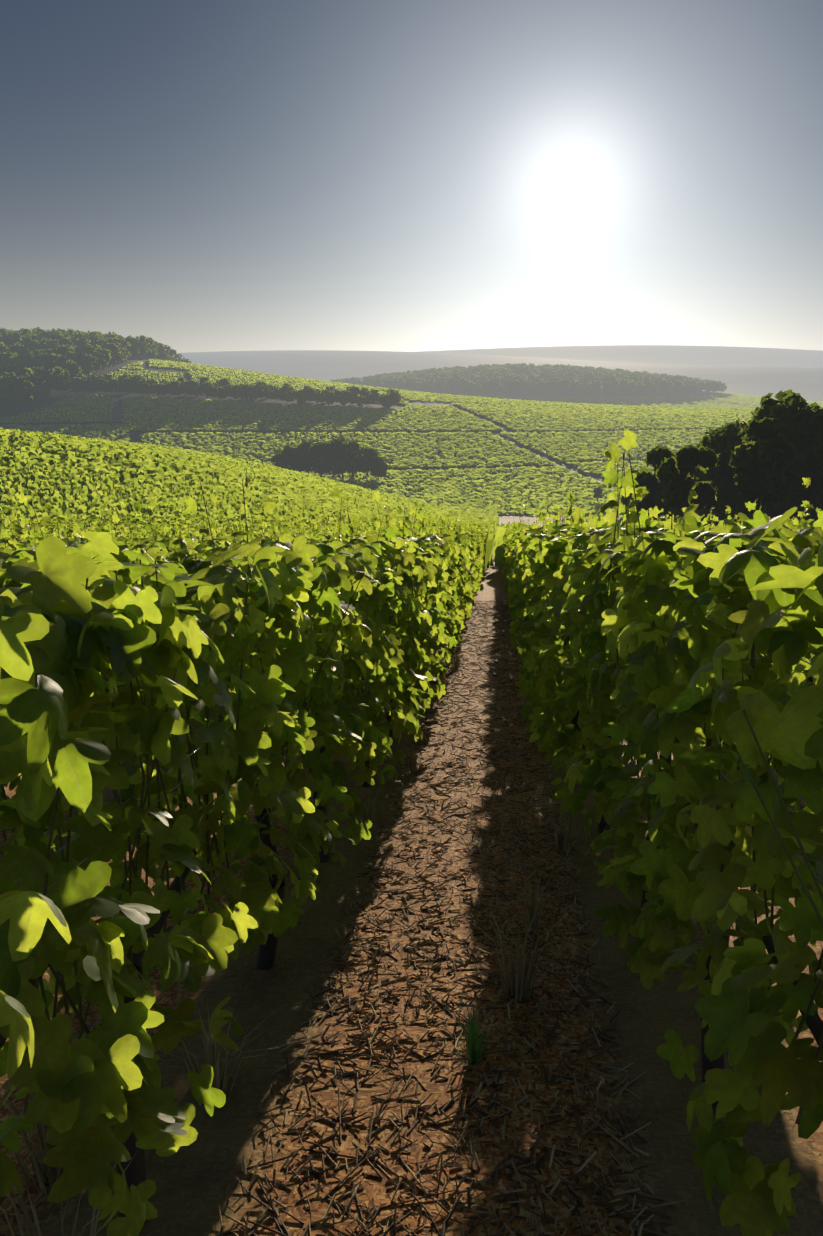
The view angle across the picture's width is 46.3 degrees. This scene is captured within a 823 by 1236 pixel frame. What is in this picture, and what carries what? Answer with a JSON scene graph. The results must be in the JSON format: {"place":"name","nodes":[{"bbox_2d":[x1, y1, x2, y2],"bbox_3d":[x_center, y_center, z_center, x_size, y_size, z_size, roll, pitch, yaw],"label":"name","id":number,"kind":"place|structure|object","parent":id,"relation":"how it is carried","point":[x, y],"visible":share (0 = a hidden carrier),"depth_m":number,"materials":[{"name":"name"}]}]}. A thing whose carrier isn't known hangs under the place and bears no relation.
{"place":"outdoors","nodes":[
{"label":"outdoors","id":0,"kind":"place"},
{"bbox_2d":[0,327,191,405],"bbox_3d":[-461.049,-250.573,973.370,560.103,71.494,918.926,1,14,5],"label":"forest hill","id":1,"kind":"structure","parent":0,"point":[37,362],"depth_m":680.62,"materials":[{"name":"green plant"}]},
{"bbox_2d":[0,345,822,1235],"bbox_3d":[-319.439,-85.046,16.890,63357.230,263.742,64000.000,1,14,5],"label":"terrain","id":2,"kind":"structure","parent":0,"point":[196,1181],"depth_m":2.62,"materials":[{"name":"brown soil"}]},
{"bbox_2d":[53,373,400,406],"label":"forest belt","id":3,"kind":"object","parent":2,"relation":"on","point":[222,388],"visible":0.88,"depth_m":637.30,"materials":[{"name":"green plant"}]},
{"bbox_2d":[1,516,508,573],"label":"vine leaves","id":4,"kind":"object","parent":2,"relation":"on","point":[169,521],"visible":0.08,"depth_m":71.50,"materials":[{"name":"green plant"}]},
{"bbox_2d":[270,453,288,468],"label":"tree clump","id":5,"kind":"object","parent":2,"relation":"on","point":[275,459],"visible":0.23,"depth_m":429.33,"materials":[{"name":"green plant"}]},
{"bbox_2d":[278,444,299,467],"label":"tree clump","id":6,"kind":"object","parent":2,"relation":"on","point":[283,461],"visible":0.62,"depth_m":424.51,"materials":[{"name":"green plant"}]},
{"bbox_2d":[0,600,585,1235],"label":"grass tufts","id":7,"kind":"object","parent":2,"relation":"on","point":[472,1032],"visible":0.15,"depth_m":2.36,"materials":[{"name":"green plant"}]},
{"bbox_2d":[286,450,311,471],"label":"tree clump","id":8,"kind":"object","parent":2,"relation":"on","point":[298,461],"visible":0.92,"depth_m":418.96,"materials":[{"name":"green plant"}]},
{"bbox_2d":[293,439,318,472],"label":"tree clump","id":9,"kind":"object","parent":2,"relation":"on","point":[302,445],"visible":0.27,"depth_m":425.87,"materials":[{"name":"green plant"}]},
{"bbox_2d":[303,441,336,476],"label":"tree clump","id":10,"kind":"object","parent":2,"relation":"on","point":[319,449],"visible":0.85,"depth_m":420.18,"materials":[{"name":"green plant"}]},
{"bbox_2d":[322,435,345,475],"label":"tree clump","id":11,"kind":"object","parent":2,"relation":"on","point":[336,442],"visible":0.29,"depth_m":423.00,"materials":[{"name":"green plant"}]},
{"bbox_2d":[102,540,572,796],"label":"vine stakes","id":12,"kind":"object","parent":2,"relation":"on","point":[391,619],"depth_m":4.63,"materials":[{"name":"brown wood"}]},
{"bbox_2d":[328,447,357,479],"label":"tree clump","id":13,"kind":"object","parent":2,"relation":"on","point":[343,460],"visible":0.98,"depth_m":414.95,"materials":[{"name":"green plant"}]},
{"bbox_2d":[338,440,369,478],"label":"tree clump","id":14,"kind":"object","parent":2,"relation":"on","point":[357,448],"visible":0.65,"depth_m":421.57,"materials":[{"name":"green plant"}]},
{"bbox_2d":[354,447,379,476],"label":"tree clump","id":15,"kind":"object","parent":2,"relation":"on","point":[371,456],"visible":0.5,"depth_m":424.52,"materials":[{"name":"green plant"}]},
{"bbox_2d":[370,455,388,479],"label":"tree clump","id":16,"kind":"object","parent":2,"relation":"on","point":[380,467],"visible":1,"depth_m":419.64,"materials":[{"name":"green plant"}]},
{"bbox_2d":[0,427,798,575],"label":"vineyard rows","id":17,"kind":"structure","parent":2,"relation":"on","point":[90,477],"depth_m":113.52,"materials":[{"name":"green plant"}]},
{"bbox_2d":[0,524,809,653],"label":"vine leaves","id":18,"kind":"object","parent":2,"relation":"on","point":[469,548],"visible":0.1,"depth_m":10.49,"materials":[{"name":"green plant"}]},
{"bbox_2d":[0,450,822,1227],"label":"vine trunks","id":19,"kind":"object","parent":2,"relation":"on","point":[136,1166],"visible":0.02,"depth_m":1.85,"materials":[{"name":"brown wood"}]},
{"bbox_2d":[0,507,822,1235],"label":"vine leaves","id":20,"kind":"object","parent":19,"relation":"attached to","point":[62,631],"visible":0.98,"depth_m":1.70,"materials":[{"name":"green plant"}]},
{"bbox_2d":[0,429,822,655],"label":"vine tip leaves","id":21,"kind":"object","parent":19,"relation":"attached to","point":[102,544],"visible":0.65,"depth_m":4.60,"materials":[{"name":"green plant"}]},
{"bbox_2d":[0,359,822,514],"bbox_3d":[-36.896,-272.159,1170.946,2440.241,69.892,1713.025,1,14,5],"label":"distant vineyard","id":22,"kind":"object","parent":2,"relation":"on","point":[709,413],"depth_m":554.95,"materials":[{"name":"green plant"}]},
{"bbox_2d":[213,600,686,1235],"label":"path twigs","id":23,"kind":"object","parent":2,"relation":"on","point":[595,1122],"visible":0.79,"depth_m":2.49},
{"bbox_2d":[593,487,602,500],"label":"lone tree","id":24,"kind":"object","parent":2,"relation":"on","point":[597,492],"visible":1,"depth_m":377.26,"materials":[{"name":"green plant"}]},
{"bbox_2d":[620,493,633,520],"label":"tree","id":25,"kind":"object","parent":2,"relation":"on","point":[622,498],"visible":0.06,"depth_m":157.77,"materials":[{"name":"green plant"}]},
{"bbox_2d":[621,489,646,526],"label":"tree","id":26,"kind":"object","parent":2,"relation":"on","point":[625,513],"visible":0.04,"depth_m":148.10,"materials":[{"name":"green plant"}]},
{"bbox_2d":[628,445,674,522],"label":"tree","id":27,"kind":"object","parent":2,"relation":"on","point":[645,476],"visible":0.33,"depth_m":98.33,"materials":[{"name":"green plant"}]},
{"bbox_2d":[652,515,678,522],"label":"tree","id":28,"kind":"object","parent":2,"relation":"on","point":[668,518],"visible":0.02,"depth_m":123.17,"materials":[{"name":"green plant"}]},
{"bbox_2d":[656,445,719,521],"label":"tree","id":29,"kind":"object","parent":2,"relation":"on","point":[690,459],"visible":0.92,"depth_m":87.21,"materials":[{"name":"green plant"}]},
{"bbox_2d":[675,442,712,522],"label":"tree","id":30,"kind":"object","parent":2,"relation":"on","point":[699,444],"depth_m":113.50,"materials":[{"name":"green plant"}]},
{"bbox_2d":[695,475,738,525],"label":"tree","id":31,"kind":"object","parent":2,"relation":"on","point":[719,515],"visible":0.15,"depth_m":110.96,"materials":[{"name":"green plant"}]},
{"bbox_2d":[693,418,747,525],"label":"tree","id":32,"kind":"object","parent":2,"relation":"on","point":[716,440],"visible":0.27,"depth_m":98.34,"materials":[{"name":"green plant"}]},
{"bbox_2d":[702,428,762,524],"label":"tree","id":33,"kind":"object","parent":2,"relation":"on","point":[720,475],"visible":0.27,"depth_m":94.78,"materials":[{"name":"green plant"}]},
{"bbox_2d":[728,416,798,510],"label":"tree","id":34,"kind":"object","parent":2,"relation":"on","point":[764,456],"visible":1,"depth_m":81.49,"materials":[{"name":"green plant"}]},
{"bbox_2d":[733,389,822,519],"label":"tree","id":35,"kind":"object","parent":2,"relation":"on","point":[795,411],"visible":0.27,"depth_m":85.96,"materials":[{"name":"green plant"}]},
{"bbox_2d":[763,504,810,522],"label":"tree","id":36,"kind":"object","parent":2,"relation":"on","point":[795,514],"depth_m":96.50,"materials":[{"name":"green plant"}]},
{"bbox_2d":[764,488,822,523],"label":"tree","id":37,"kind":"object","parent":2,"relation":"on","point":[779,509],"visible":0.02,"depth_m":95.47,"materials":[{"name":"green plant"}]},
{"bbox_2d":[770,408,822,522],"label":"tree","id":38,"kind":"object","parent":2,"relation":"on","point":[811,442],"visible":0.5,"depth_m":85.97,"materials":[{"name":"green plant"}]},
{"bbox_2d":[0,597,822,1140],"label":"vine wires","id":39,"kind":"object","parent":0,"point":[268,811],"depth_m":1.81,"materials":[{"name":"grey metal"}]},
{"bbox_2d":[0,0,822,352],"label":"sky","id":40,"kind":"structure","parent":0,"point":[186,176],"materials":[{"name":"blue"}]},
{"bbox_2d":[330,363,726,393],"bbox_3d":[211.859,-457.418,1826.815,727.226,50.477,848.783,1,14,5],"label":"forest ridge","id":41,"kind":"structure","parent":0,"point":[530,377],"depth_m":1529.57,"materials":[{"name":"green plant"}]}
]}

